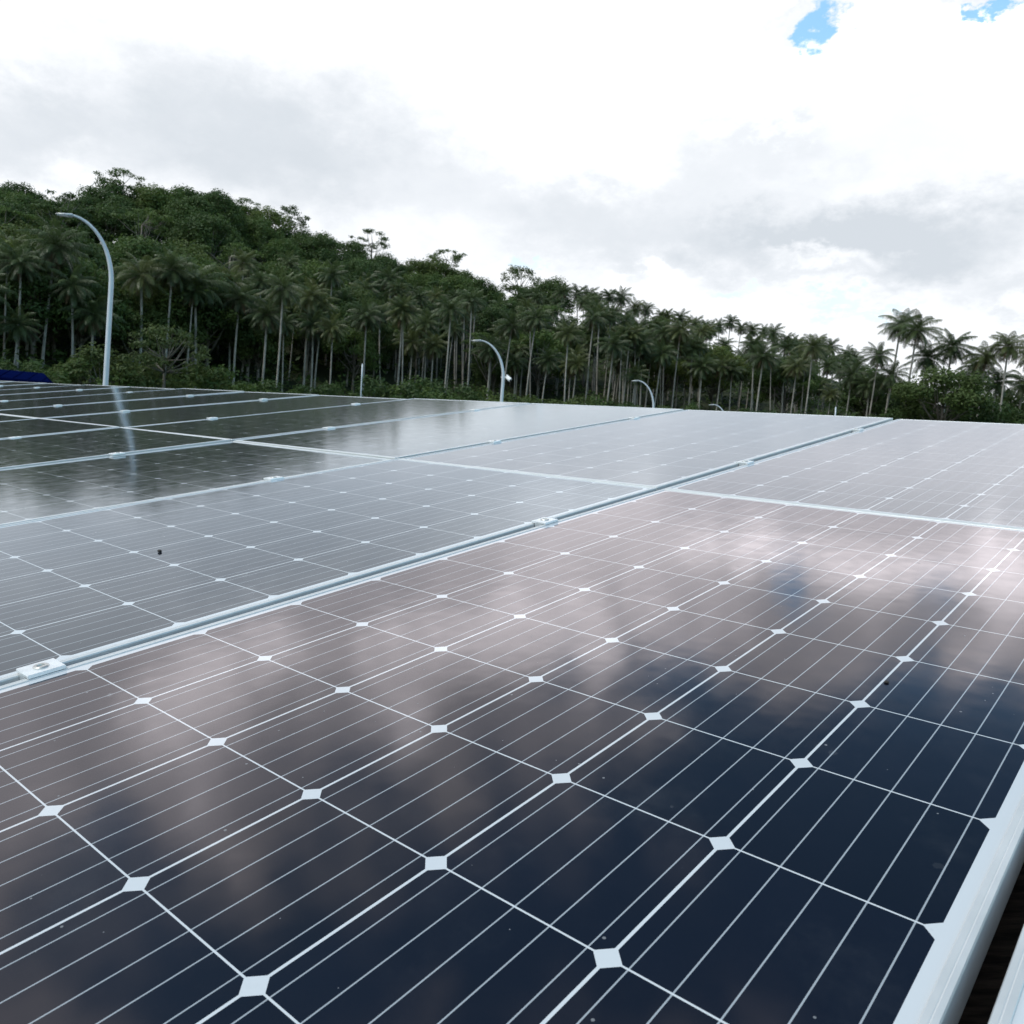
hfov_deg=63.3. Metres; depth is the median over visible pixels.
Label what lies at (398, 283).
coconut palm
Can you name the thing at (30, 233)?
broadleaf tree
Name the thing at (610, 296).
coconut palm
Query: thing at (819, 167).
sky
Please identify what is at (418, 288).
coconut palm
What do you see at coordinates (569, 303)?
broadleaf tree
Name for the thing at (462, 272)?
broadleaf tree
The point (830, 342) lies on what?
coconut palm
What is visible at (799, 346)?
coconut palm
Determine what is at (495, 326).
broadleaf tree
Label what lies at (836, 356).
coconut palm
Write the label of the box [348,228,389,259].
broadleaf tree
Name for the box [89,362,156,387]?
shrub
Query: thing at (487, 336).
broadleaf tree
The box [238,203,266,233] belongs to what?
broadleaf tree
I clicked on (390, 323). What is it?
coconut palm
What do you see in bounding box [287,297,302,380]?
coconut palm
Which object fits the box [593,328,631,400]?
coconut palm
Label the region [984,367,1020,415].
coconut palm
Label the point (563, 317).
coconut palm
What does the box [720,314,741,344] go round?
coconut palm
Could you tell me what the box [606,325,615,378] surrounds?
coconut palm
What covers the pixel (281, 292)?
coconut palm
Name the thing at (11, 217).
broadleaf tree
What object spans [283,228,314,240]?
broadleaf tree
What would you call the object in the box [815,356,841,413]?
coconut palm
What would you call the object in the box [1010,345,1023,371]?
coconut palm
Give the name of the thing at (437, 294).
coconut palm
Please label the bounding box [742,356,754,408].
coconut palm
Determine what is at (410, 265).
broadleaf tree
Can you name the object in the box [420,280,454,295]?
broadleaf tree
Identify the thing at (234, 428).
solar panel
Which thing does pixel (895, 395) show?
broadleaf tree
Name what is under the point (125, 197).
broadleaf tree
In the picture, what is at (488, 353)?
coconut palm
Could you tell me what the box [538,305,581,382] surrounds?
broadleaf tree
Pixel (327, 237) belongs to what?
broadleaf tree
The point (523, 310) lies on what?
coconut palm
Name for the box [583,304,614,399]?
coconut palm
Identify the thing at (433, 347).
coconut palm
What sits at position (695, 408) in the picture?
shrub
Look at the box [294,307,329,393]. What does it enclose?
coconut palm
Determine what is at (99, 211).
broadleaf tree
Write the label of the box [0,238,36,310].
broadleaf tree
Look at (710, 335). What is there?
coconut palm
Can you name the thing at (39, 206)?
broadleaf tree
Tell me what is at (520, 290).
broadleaf tree
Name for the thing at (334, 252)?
broadleaf tree
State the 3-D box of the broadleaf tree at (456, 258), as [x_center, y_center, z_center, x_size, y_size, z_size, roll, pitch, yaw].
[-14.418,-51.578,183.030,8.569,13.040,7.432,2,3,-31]
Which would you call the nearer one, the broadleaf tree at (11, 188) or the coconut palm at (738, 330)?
the broadleaf tree at (11, 188)
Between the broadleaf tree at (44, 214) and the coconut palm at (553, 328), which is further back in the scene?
the coconut palm at (553, 328)
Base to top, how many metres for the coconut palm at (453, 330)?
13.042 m
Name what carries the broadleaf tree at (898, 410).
on the ground
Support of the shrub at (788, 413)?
on the ground
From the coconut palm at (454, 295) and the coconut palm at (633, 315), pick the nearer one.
the coconut palm at (454, 295)
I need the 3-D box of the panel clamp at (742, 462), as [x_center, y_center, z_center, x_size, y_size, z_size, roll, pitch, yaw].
[0.701,-0.133,2.503,0.039,0.043,0.045,9,16,40]
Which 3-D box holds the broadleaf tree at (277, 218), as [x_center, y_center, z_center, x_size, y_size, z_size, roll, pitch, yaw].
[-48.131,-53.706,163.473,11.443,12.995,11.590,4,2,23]
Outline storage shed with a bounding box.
[0,369,53,383]
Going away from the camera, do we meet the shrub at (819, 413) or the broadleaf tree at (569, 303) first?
the shrub at (819, 413)
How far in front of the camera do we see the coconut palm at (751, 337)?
128.46 m
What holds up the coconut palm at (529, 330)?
on the ground
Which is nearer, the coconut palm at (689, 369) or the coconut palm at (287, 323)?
the coconut palm at (287, 323)
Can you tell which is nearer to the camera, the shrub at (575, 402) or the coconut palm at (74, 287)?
the coconut palm at (74, 287)
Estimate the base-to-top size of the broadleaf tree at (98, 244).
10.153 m
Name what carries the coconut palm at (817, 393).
on the ground
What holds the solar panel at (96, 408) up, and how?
on the mounting rail
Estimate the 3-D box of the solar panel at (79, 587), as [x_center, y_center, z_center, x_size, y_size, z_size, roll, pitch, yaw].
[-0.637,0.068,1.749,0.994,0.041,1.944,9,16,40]
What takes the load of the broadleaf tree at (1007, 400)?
on the ground
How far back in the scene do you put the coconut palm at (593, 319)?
121.51 m
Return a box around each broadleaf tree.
[0,180,39,207]
[0,188,34,213]
[0,199,51,231]
[0,205,45,229]
[0,213,40,229]
[0,219,43,232]
[0,223,45,254]
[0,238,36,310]
[0,253,89,360]
[1,227,47,244]
[10,253,136,366]
[12,203,92,232]
[12,287,51,349]
[23,190,92,228]
[24,272,91,359]
[29,208,71,232]
[37,270,132,362]
[44,227,106,271]
[46,202,105,246]
[60,197,73,205]
[68,209,113,243]
[70,192,102,240]
[74,200,149,244]
[76,175,139,243]
[78,257,125,342]
[84,241,115,264]
[93,167,145,195]
[93,238,110,255]
[97,290,174,368]
[99,193,147,237]
[99,243,127,253]
[102,231,168,269]
[103,209,164,243]
[108,208,175,241]
[108,258,148,292]
[111,193,141,210]
[119,322,211,387]
[122,300,210,373]
[124,182,179,214]
[126,289,211,367]
[127,275,244,364]
[129,240,184,257]
[135,208,173,241]
[138,186,191,214]
[143,208,169,245]
[159,194,220,240]
[159,253,236,279]
[164,207,223,259]
[165,184,209,199]
[168,237,225,267]
[172,190,245,241]
[174,213,247,270]
[174,271,253,366]
[182,261,238,353]
[184,271,229,363]
[196,187,243,225]
[199,242,263,272]
[199,262,250,289]
[211,310,281,381]
[218,224,251,260]
[223,209,251,232]
[226,278,259,349]
[228,314,296,380]
[234,197,260,213]
[237,214,284,266]
[237,223,255,243]
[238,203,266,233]
[244,205,299,242]
[245,260,280,275]
[246,260,318,314]
[250,232,270,259]
[255,236,309,263]
[261,294,288,359]
[268,228,293,240]
[272,205,310,230]
[273,257,351,294]
[275,297,350,378]
[281,231,325,262]
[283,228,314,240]
[284,302,334,380]
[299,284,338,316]
[300,231,351,282]
[305,230,341,254]
[320,326,382,392]
[321,300,381,371]
[325,246,338,259]
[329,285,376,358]
[331,251,361,279]
[332,257,378,292]
[335,287,382,358]
[336,239,372,261]
[340,257,391,300]
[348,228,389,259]
[356,318,399,381]
[369,251,407,274]
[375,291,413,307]
[376,319,416,378]
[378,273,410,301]
[386,312,442,374]
[391,324,441,380]
[402,258,434,278]
[403,271,434,288]
[412,302,468,369]
[414,255,459,285]
[415,300,450,372]
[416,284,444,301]
[417,272,443,292]
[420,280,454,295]
[425,249,467,266]
[435,274,485,298]
[448,269,479,280]
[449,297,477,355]
[456,276,502,321]
[460,332,523,398]
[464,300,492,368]
[470,341,520,398]
[471,303,510,345]
[481,291,515,306]
[485,313,543,375]
[497,264,542,293]
[497,323,533,387]
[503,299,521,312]
[506,327,572,400]
[511,285,541,302]
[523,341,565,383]
[537,276,575,313]
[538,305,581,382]
[568,320,608,385]
[639,357,689,406]
[664,352,686,401]
[680,342,751,410]
[708,347,747,401]
[742,359,822,413]
[782,355,821,388]
[834,365,899,416]
[842,386,894,416]
[876,379,911,415]
[887,361,999,421]
[889,396,931,419]
[925,390,957,419]
[960,392,1022,423]
[989,387,1023,423]
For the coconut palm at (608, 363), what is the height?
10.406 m
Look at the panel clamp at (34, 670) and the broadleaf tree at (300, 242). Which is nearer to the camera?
the panel clamp at (34, 670)
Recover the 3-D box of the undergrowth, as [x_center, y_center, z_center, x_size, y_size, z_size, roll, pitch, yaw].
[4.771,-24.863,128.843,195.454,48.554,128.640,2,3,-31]
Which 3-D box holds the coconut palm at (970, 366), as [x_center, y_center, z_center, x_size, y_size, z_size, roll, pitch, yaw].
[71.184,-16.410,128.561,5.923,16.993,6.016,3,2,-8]
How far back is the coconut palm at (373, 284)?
129.41 m
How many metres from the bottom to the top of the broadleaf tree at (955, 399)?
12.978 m
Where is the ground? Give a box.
[0,249,857,415]
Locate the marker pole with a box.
[360,364,362,396]
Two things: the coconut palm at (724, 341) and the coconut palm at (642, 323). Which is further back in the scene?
the coconut palm at (724, 341)
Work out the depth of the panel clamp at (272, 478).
2.43 m
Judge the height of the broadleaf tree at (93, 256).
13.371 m
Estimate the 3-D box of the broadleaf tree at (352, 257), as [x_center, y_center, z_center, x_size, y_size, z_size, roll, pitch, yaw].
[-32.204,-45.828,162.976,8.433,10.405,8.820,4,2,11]
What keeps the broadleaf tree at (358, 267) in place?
on the ground
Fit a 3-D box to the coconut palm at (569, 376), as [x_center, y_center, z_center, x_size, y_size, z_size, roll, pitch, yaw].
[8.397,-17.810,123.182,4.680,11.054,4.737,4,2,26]
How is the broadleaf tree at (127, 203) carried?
on the ground
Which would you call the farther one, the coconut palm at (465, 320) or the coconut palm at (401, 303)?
the coconut palm at (465, 320)
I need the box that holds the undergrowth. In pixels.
[0,243,1011,422]
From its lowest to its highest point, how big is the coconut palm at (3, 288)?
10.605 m
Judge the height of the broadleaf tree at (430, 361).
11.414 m
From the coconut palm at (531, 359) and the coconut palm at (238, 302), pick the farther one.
the coconut palm at (531, 359)
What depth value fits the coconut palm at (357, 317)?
110.17 m
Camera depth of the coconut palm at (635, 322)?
128.21 m
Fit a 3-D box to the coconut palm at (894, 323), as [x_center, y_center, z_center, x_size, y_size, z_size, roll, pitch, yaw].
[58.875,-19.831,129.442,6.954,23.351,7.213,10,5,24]
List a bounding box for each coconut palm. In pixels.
[0,230,33,343]
[0,237,32,358]
[0,239,55,370]
[0,271,15,306]
[0,305,42,369]
[16,213,92,368]
[22,257,39,355]
[33,257,49,349]
[42,264,105,356]
[58,294,126,381]
[113,252,169,377]
[141,247,200,357]
[165,259,232,363]
[174,278,210,373]
[212,277,267,384]
[214,265,253,378]
[224,248,261,355]
[240,293,269,379]
[242,295,289,391]
[243,272,271,297]
[245,270,274,371]
[257,268,308,386]
[267,312,300,391]
[276,250,305,345]
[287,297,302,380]
[290,276,334,392]
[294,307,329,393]
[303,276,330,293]
[308,288,341,393]
[312,313,352,384]
[313,259,349,365]
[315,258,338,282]
[332,291,356,364]
[333,290,358,358]
[338,316,363,385]
[344,276,376,301]
[344,297,392,395]
[350,306,378,396]
[351,277,381,300]
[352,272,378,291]
[366,301,393,387]
[375,265,405,310]
[378,282,407,358]
[379,295,426,384]
[383,307,394,373]
[384,277,409,368]
[386,294,420,383]
[388,283,411,369]
[388,321,404,380]
[391,327,428,378]
[407,282,422,298]
[409,288,430,375]
[409,310,446,378]
[415,306,441,390]
[416,329,450,382]
[424,285,446,303]
[429,300,443,379]
[432,295,470,392]
[440,320,466,389]
[441,316,471,386]
[443,327,469,375]
[445,288,464,385]
[449,296,482,385]
[455,288,486,392]
[456,306,473,365]
[469,292,487,380]
[470,331,512,398]
[487,295,511,311]
[487,318,515,394]
[490,335,512,392]
[491,309,532,386]
[500,352,528,399]
[504,338,533,398]
[513,306,537,396]
[515,299,538,313]
[517,296,540,308]
[518,314,542,397]
[519,285,543,306]
[519,303,554,396]
[524,323,549,393]
[527,289,546,308]
[531,345,564,401]
[534,283,553,294]
[538,293,554,306]
[542,302,565,325]
[546,324,564,393]
[548,296,565,314]
[551,284,571,322]
[551,313,577,395]
[552,318,586,400]
[557,320,577,387]
[557,354,583,400]
[562,352,591,398]
[564,344,592,400]
[569,284,584,323]
[573,295,594,342]
[575,332,603,393]
[576,285,598,297]
[579,304,609,404]
[581,297,614,391]
[583,292,601,304]
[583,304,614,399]
[587,322,611,390]
[590,291,607,303]
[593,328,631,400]
[600,289,620,305]
[600,352,629,403]
[601,303,624,401]
[601,332,620,394]
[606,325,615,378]
[607,324,635,402]
[611,286,633,308]
[612,350,629,401]
[615,322,646,403]
[616,311,634,398]
[617,308,639,322]
[619,342,651,404]
[619,360,650,402]
[624,334,657,403]
[625,298,648,317]
[626,316,651,329]
[627,321,645,405]
[628,325,647,404]
[634,322,645,403]
[639,329,654,406]
[640,300,656,318]
[641,345,661,407]
[643,315,666,397]
[645,328,658,401]
[646,338,679,407]
[647,318,678,406]
[652,308,670,320]
[656,346,670,404]
[660,308,675,322]
[665,314,698,408]
[666,337,693,402]
[670,308,689,324]
[671,334,695,408]
[678,346,689,408]
[681,352,719,409]
[681,355,698,403]
[683,315,702,333]
[683,336,706,405]
[690,337,712,388]
[693,323,712,407]
[696,319,711,326]
[701,322,718,389]
[702,319,721,341]
[706,354,736,410]
[710,317,727,344]
[713,337,737,404]
[719,359,748,410]
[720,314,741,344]
[732,367,750,411]
[734,348,751,403]
[735,321,749,354]
[736,354,752,408]
[738,335,770,411]
[741,321,762,337]
[741,333,768,410]
[742,340,782,410]
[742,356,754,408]
[747,358,760,412]
[757,324,771,338]
[759,351,783,410]
[760,323,785,341]
[764,334,785,351]
[765,360,794,412]
[768,365,780,411]
[775,338,799,410]
[777,332,797,342]
[780,356,814,413]
[782,355,798,407]
[787,347,815,412]
[790,334,831,413]
[790,376,807,413]
[793,339,806,354]
[795,353,819,412]
[812,373,837,412]
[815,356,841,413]
[818,384,842,414]
[820,338,841,378]
[821,377,834,411]
[822,350,847,389]
[823,345,836,356]
[831,357,853,414]
[831,361,869,415]
[838,344,856,360]
[842,355,870,374]
[843,348,865,364]
[850,371,888,416]
[859,341,896,413]
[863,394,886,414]
[869,360,911,417]
[877,308,923,408]
[890,309,945,405]
[904,340,950,400]
[931,328,977,412]
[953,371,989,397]
[956,352,997,420]
[961,340,1005,417]
[984,331,1023,410]
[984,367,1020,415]
[1003,370,1023,412]
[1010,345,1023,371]
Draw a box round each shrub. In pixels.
[0,356,50,378]
[23,355,114,385]
[23,357,74,384]
[49,341,158,387]
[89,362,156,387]
[143,359,233,389]
[157,364,259,391]
[231,379,283,392]
[256,378,299,393]
[289,382,340,395]
[316,381,359,396]
[345,375,428,398]
[382,375,464,399]
[408,378,485,400]
[461,386,522,402]
[492,390,546,403]
[544,396,591,404]
[564,395,605,405]
[599,398,641,406]
[656,404,698,409]
[683,401,713,410]
[738,407,766,412]
[763,409,807,413]
[812,409,829,414]
[867,408,926,419]
[948,412,1011,423]
[977,401,1023,423]
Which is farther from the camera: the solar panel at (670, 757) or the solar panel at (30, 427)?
the solar panel at (30, 427)
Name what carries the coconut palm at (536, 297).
on the ground
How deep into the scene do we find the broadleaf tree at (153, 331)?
76.11 m
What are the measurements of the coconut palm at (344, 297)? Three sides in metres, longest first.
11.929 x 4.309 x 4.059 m
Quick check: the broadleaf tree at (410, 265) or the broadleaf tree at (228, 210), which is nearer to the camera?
the broadleaf tree at (228, 210)
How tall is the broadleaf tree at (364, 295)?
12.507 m
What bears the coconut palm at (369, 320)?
on the ground
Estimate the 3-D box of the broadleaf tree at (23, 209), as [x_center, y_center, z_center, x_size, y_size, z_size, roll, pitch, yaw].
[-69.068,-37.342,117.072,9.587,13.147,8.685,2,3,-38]
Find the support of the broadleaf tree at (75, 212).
on the ground
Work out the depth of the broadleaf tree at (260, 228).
153.93 m
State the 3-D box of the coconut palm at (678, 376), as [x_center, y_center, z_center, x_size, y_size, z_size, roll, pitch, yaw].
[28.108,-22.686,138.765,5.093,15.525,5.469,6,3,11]
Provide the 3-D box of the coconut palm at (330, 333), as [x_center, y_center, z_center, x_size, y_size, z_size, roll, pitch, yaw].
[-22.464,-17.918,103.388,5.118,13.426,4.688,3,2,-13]
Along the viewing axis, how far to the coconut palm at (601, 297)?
174.60 m
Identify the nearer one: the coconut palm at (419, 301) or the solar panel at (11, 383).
the solar panel at (11, 383)
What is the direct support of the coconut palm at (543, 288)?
on the ground
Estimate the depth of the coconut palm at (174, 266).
90.03 m
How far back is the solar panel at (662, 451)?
2.92 m
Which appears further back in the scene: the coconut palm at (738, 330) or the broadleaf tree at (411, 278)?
the coconut palm at (738, 330)
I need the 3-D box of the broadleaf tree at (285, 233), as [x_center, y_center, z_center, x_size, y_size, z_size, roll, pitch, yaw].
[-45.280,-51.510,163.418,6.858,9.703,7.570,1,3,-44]
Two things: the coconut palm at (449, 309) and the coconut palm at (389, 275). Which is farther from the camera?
the coconut palm at (389, 275)
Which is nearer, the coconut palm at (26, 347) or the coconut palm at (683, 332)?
the coconut palm at (26, 347)
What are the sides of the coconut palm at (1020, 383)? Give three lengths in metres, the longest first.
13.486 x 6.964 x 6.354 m
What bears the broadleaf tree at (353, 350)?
on the ground
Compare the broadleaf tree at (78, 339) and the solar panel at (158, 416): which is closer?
the solar panel at (158, 416)
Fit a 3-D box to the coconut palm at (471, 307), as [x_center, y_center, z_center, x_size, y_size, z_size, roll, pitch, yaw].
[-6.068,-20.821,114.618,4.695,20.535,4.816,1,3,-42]
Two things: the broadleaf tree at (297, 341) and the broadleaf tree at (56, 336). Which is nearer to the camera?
the broadleaf tree at (56, 336)
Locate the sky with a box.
[0,0,1023,410]
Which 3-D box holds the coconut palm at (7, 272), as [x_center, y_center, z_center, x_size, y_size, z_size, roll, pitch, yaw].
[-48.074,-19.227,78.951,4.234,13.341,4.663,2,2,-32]
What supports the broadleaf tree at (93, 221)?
on the ground
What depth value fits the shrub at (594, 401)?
108.04 m
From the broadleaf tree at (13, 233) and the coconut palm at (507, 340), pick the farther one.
the coconut palm at (507, 340)
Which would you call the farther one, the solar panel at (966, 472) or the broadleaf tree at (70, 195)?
the broadleaf tree at (70, 195)
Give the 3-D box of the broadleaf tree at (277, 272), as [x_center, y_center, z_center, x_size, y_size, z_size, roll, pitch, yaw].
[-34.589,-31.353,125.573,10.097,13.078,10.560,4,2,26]
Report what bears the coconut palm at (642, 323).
on the ground
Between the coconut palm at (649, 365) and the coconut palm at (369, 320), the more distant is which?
the coconut palm at (649, 365)
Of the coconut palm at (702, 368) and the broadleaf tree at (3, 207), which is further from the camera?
the coconut palm at (702, 368)
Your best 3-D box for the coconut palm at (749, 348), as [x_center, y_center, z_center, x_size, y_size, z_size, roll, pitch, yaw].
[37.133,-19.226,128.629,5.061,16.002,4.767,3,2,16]
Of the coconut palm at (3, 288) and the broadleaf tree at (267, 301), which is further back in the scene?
the broadleaf tree at (267, 301)
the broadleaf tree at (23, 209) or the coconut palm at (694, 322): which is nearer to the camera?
the broadleaf tree at (23, 209)
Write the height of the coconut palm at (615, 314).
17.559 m
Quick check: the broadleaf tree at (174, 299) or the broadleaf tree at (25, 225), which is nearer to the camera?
the broadleaf tree at (174, 299)
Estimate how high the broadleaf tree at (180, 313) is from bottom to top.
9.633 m
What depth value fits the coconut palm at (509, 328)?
115.82 m
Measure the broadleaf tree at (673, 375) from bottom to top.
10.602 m
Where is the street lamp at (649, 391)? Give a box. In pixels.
[632,380,653,407]
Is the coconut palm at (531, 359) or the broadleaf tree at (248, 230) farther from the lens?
the broadleaf tree at (248, 230)
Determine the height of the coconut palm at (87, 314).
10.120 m
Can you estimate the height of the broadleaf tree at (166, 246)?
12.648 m
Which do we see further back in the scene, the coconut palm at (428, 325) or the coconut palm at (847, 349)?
the coconut palm at (847, 349)
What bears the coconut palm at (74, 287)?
on the ground
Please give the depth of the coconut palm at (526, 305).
150.81 m
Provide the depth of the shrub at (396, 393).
96.41 m
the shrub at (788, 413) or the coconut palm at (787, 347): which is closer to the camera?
the shrub at (788, 413)
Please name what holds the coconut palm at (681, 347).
on the ground
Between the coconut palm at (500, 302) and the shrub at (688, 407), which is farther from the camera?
the coconut palm at (500, 302)
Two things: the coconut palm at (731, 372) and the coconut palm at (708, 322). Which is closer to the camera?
the coconut palm at (731, 372)
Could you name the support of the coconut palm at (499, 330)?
on the ground
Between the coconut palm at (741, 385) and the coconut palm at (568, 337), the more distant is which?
the coconut palm at (741, 385)
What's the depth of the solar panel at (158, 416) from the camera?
5.00 m
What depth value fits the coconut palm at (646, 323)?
146.66 m
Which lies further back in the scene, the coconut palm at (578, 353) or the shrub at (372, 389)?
the coconut palm at (578, 353)
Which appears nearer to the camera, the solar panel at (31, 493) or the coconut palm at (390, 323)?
the solar panel at (31, 493)
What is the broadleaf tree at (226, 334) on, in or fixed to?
on the ground
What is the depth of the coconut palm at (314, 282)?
121.94 m
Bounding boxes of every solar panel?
[0,382,42,385]
[0,383,73,389]
[0,385,128,394]
[0,387,168,400]
[0,388,243,409]
[0,392,316,417]
[0,414,33,420]
[0,418,118,438]
[0,427,230,469]
[0,441,390,525]
[0,458,655,685]
[0,489,1023,1023]
[45,395,402,426]
[126,398,528,441]
[235,403,682,458]
[401,410,892,490]
[665,419,1023,528]
[988,925,1023,1023]
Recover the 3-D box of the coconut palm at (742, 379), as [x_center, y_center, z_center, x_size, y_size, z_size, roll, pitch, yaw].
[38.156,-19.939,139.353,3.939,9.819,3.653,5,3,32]
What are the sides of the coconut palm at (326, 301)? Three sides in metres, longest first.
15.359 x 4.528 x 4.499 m
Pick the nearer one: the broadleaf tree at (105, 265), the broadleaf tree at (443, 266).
the broadleaf tree at (105, 265)
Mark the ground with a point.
(322, 373)
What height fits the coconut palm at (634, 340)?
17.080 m
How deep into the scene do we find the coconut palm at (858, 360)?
146.47 m
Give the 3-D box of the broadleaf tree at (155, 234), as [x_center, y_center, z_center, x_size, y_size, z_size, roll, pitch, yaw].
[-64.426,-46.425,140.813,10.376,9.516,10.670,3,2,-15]
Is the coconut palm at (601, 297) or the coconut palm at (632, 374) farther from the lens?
the coconut palm at (601, 297)
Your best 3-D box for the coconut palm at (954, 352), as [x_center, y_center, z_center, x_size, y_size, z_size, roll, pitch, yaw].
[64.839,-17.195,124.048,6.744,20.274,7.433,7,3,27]
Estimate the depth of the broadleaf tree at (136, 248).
109.45 m
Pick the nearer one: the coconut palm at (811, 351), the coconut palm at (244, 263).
the coconut palm at (244, 263)
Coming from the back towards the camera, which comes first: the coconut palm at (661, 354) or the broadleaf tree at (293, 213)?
the broadleaf tree at (293, 213)
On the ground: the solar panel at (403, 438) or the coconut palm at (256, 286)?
the coconut palm at (256, 286)
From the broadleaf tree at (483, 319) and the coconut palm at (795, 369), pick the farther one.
the broadleaf tree at (483, 319)
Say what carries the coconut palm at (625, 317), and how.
on the ground
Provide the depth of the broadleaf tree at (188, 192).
152.54 m
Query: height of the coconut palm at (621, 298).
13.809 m
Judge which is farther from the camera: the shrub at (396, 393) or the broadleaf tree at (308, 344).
the broadleaf tree at (308, 344)
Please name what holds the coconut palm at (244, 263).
on the ground
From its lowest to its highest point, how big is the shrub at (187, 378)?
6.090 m
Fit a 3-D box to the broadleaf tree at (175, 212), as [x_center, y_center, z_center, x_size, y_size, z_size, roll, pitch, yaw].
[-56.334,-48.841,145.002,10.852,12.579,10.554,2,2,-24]
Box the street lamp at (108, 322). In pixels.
[55,213,113,385]
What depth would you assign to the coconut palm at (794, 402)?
148.08 m
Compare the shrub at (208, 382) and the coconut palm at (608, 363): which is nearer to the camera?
the shrub at (208, 382)
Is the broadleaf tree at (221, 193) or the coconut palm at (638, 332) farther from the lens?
the broadleaf tree at (221, 193)
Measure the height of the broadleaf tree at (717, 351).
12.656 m
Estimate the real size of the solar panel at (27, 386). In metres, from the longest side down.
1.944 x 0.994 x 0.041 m
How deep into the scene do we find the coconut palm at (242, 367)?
104.29 m
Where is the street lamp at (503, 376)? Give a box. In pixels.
[471,339,504,401]
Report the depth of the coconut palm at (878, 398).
135.40 m
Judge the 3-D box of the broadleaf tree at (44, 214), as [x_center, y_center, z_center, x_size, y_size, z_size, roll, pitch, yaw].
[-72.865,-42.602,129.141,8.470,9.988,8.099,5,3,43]
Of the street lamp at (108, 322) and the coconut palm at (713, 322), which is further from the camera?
the coconut palm at (713, 322)
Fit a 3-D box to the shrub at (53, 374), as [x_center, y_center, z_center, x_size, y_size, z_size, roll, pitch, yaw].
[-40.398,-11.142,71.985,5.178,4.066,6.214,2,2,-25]
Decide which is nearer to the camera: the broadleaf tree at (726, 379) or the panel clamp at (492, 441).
the panel clamp at (492, 441)
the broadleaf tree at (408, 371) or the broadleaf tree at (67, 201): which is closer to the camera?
the broadleaf tree at (408, 371)
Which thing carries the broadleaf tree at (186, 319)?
on the ground
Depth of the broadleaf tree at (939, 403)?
133.41 m
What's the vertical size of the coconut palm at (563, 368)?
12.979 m
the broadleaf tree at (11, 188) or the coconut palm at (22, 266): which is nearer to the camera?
the coconut palm at (22, 266)
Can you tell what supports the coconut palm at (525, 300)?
on the ground
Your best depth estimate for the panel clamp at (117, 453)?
3.08 m
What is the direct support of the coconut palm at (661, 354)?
on the ground
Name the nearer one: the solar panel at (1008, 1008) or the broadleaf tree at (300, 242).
the solar panel at (1008, 1008)
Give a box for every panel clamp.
[16,658,65,679]
[109,452,124,455]
[263,476,283,480]
[486,440,500,443]
[531,517,557,526]
[736,460,753,465]
[850,428,863,432]
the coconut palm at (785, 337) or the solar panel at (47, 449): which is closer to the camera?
the solar panel at (47, 449)
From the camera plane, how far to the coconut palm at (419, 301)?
131.22 m
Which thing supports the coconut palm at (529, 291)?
on the ground
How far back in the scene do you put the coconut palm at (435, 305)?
131.35 m
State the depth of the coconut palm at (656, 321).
146.57 m
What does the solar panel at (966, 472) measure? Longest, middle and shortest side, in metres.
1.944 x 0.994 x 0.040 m
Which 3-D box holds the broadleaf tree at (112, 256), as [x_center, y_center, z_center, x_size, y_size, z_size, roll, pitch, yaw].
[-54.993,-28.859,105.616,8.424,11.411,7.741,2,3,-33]
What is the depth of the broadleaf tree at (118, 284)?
100.10 m
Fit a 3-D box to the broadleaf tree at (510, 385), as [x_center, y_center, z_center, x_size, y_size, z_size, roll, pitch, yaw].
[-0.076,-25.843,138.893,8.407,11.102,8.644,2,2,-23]
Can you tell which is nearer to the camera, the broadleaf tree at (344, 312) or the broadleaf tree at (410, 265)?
the broadleaf tree at (344, 312)
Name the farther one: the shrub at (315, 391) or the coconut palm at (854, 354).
the coconut palm at (854, 354)
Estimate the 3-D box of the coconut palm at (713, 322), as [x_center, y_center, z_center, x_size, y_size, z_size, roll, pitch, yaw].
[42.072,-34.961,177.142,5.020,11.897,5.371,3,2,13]
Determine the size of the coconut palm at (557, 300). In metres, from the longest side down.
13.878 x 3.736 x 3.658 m
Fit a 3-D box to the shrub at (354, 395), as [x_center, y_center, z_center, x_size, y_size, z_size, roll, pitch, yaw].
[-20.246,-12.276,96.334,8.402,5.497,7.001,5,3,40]
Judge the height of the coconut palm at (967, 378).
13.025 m
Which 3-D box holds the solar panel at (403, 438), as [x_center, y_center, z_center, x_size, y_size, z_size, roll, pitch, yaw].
[-0.137,-0.391,3.838,0.994,0.042,1.944,9,16,40]
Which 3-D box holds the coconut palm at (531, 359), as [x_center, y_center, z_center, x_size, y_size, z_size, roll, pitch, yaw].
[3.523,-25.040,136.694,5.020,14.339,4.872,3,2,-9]
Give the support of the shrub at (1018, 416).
on the ground
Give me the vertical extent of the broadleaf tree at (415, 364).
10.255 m
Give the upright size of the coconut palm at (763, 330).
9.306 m
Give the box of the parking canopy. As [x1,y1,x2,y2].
[958,863,1023,1023]
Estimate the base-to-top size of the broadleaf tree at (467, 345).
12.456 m
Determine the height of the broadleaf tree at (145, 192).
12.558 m
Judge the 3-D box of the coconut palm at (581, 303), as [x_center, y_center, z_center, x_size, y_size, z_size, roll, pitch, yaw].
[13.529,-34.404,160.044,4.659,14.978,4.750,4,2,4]
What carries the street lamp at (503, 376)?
on the ground
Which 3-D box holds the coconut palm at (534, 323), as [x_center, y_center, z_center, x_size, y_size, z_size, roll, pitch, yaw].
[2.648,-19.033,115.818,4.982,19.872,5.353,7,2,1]
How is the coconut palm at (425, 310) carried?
on the ground

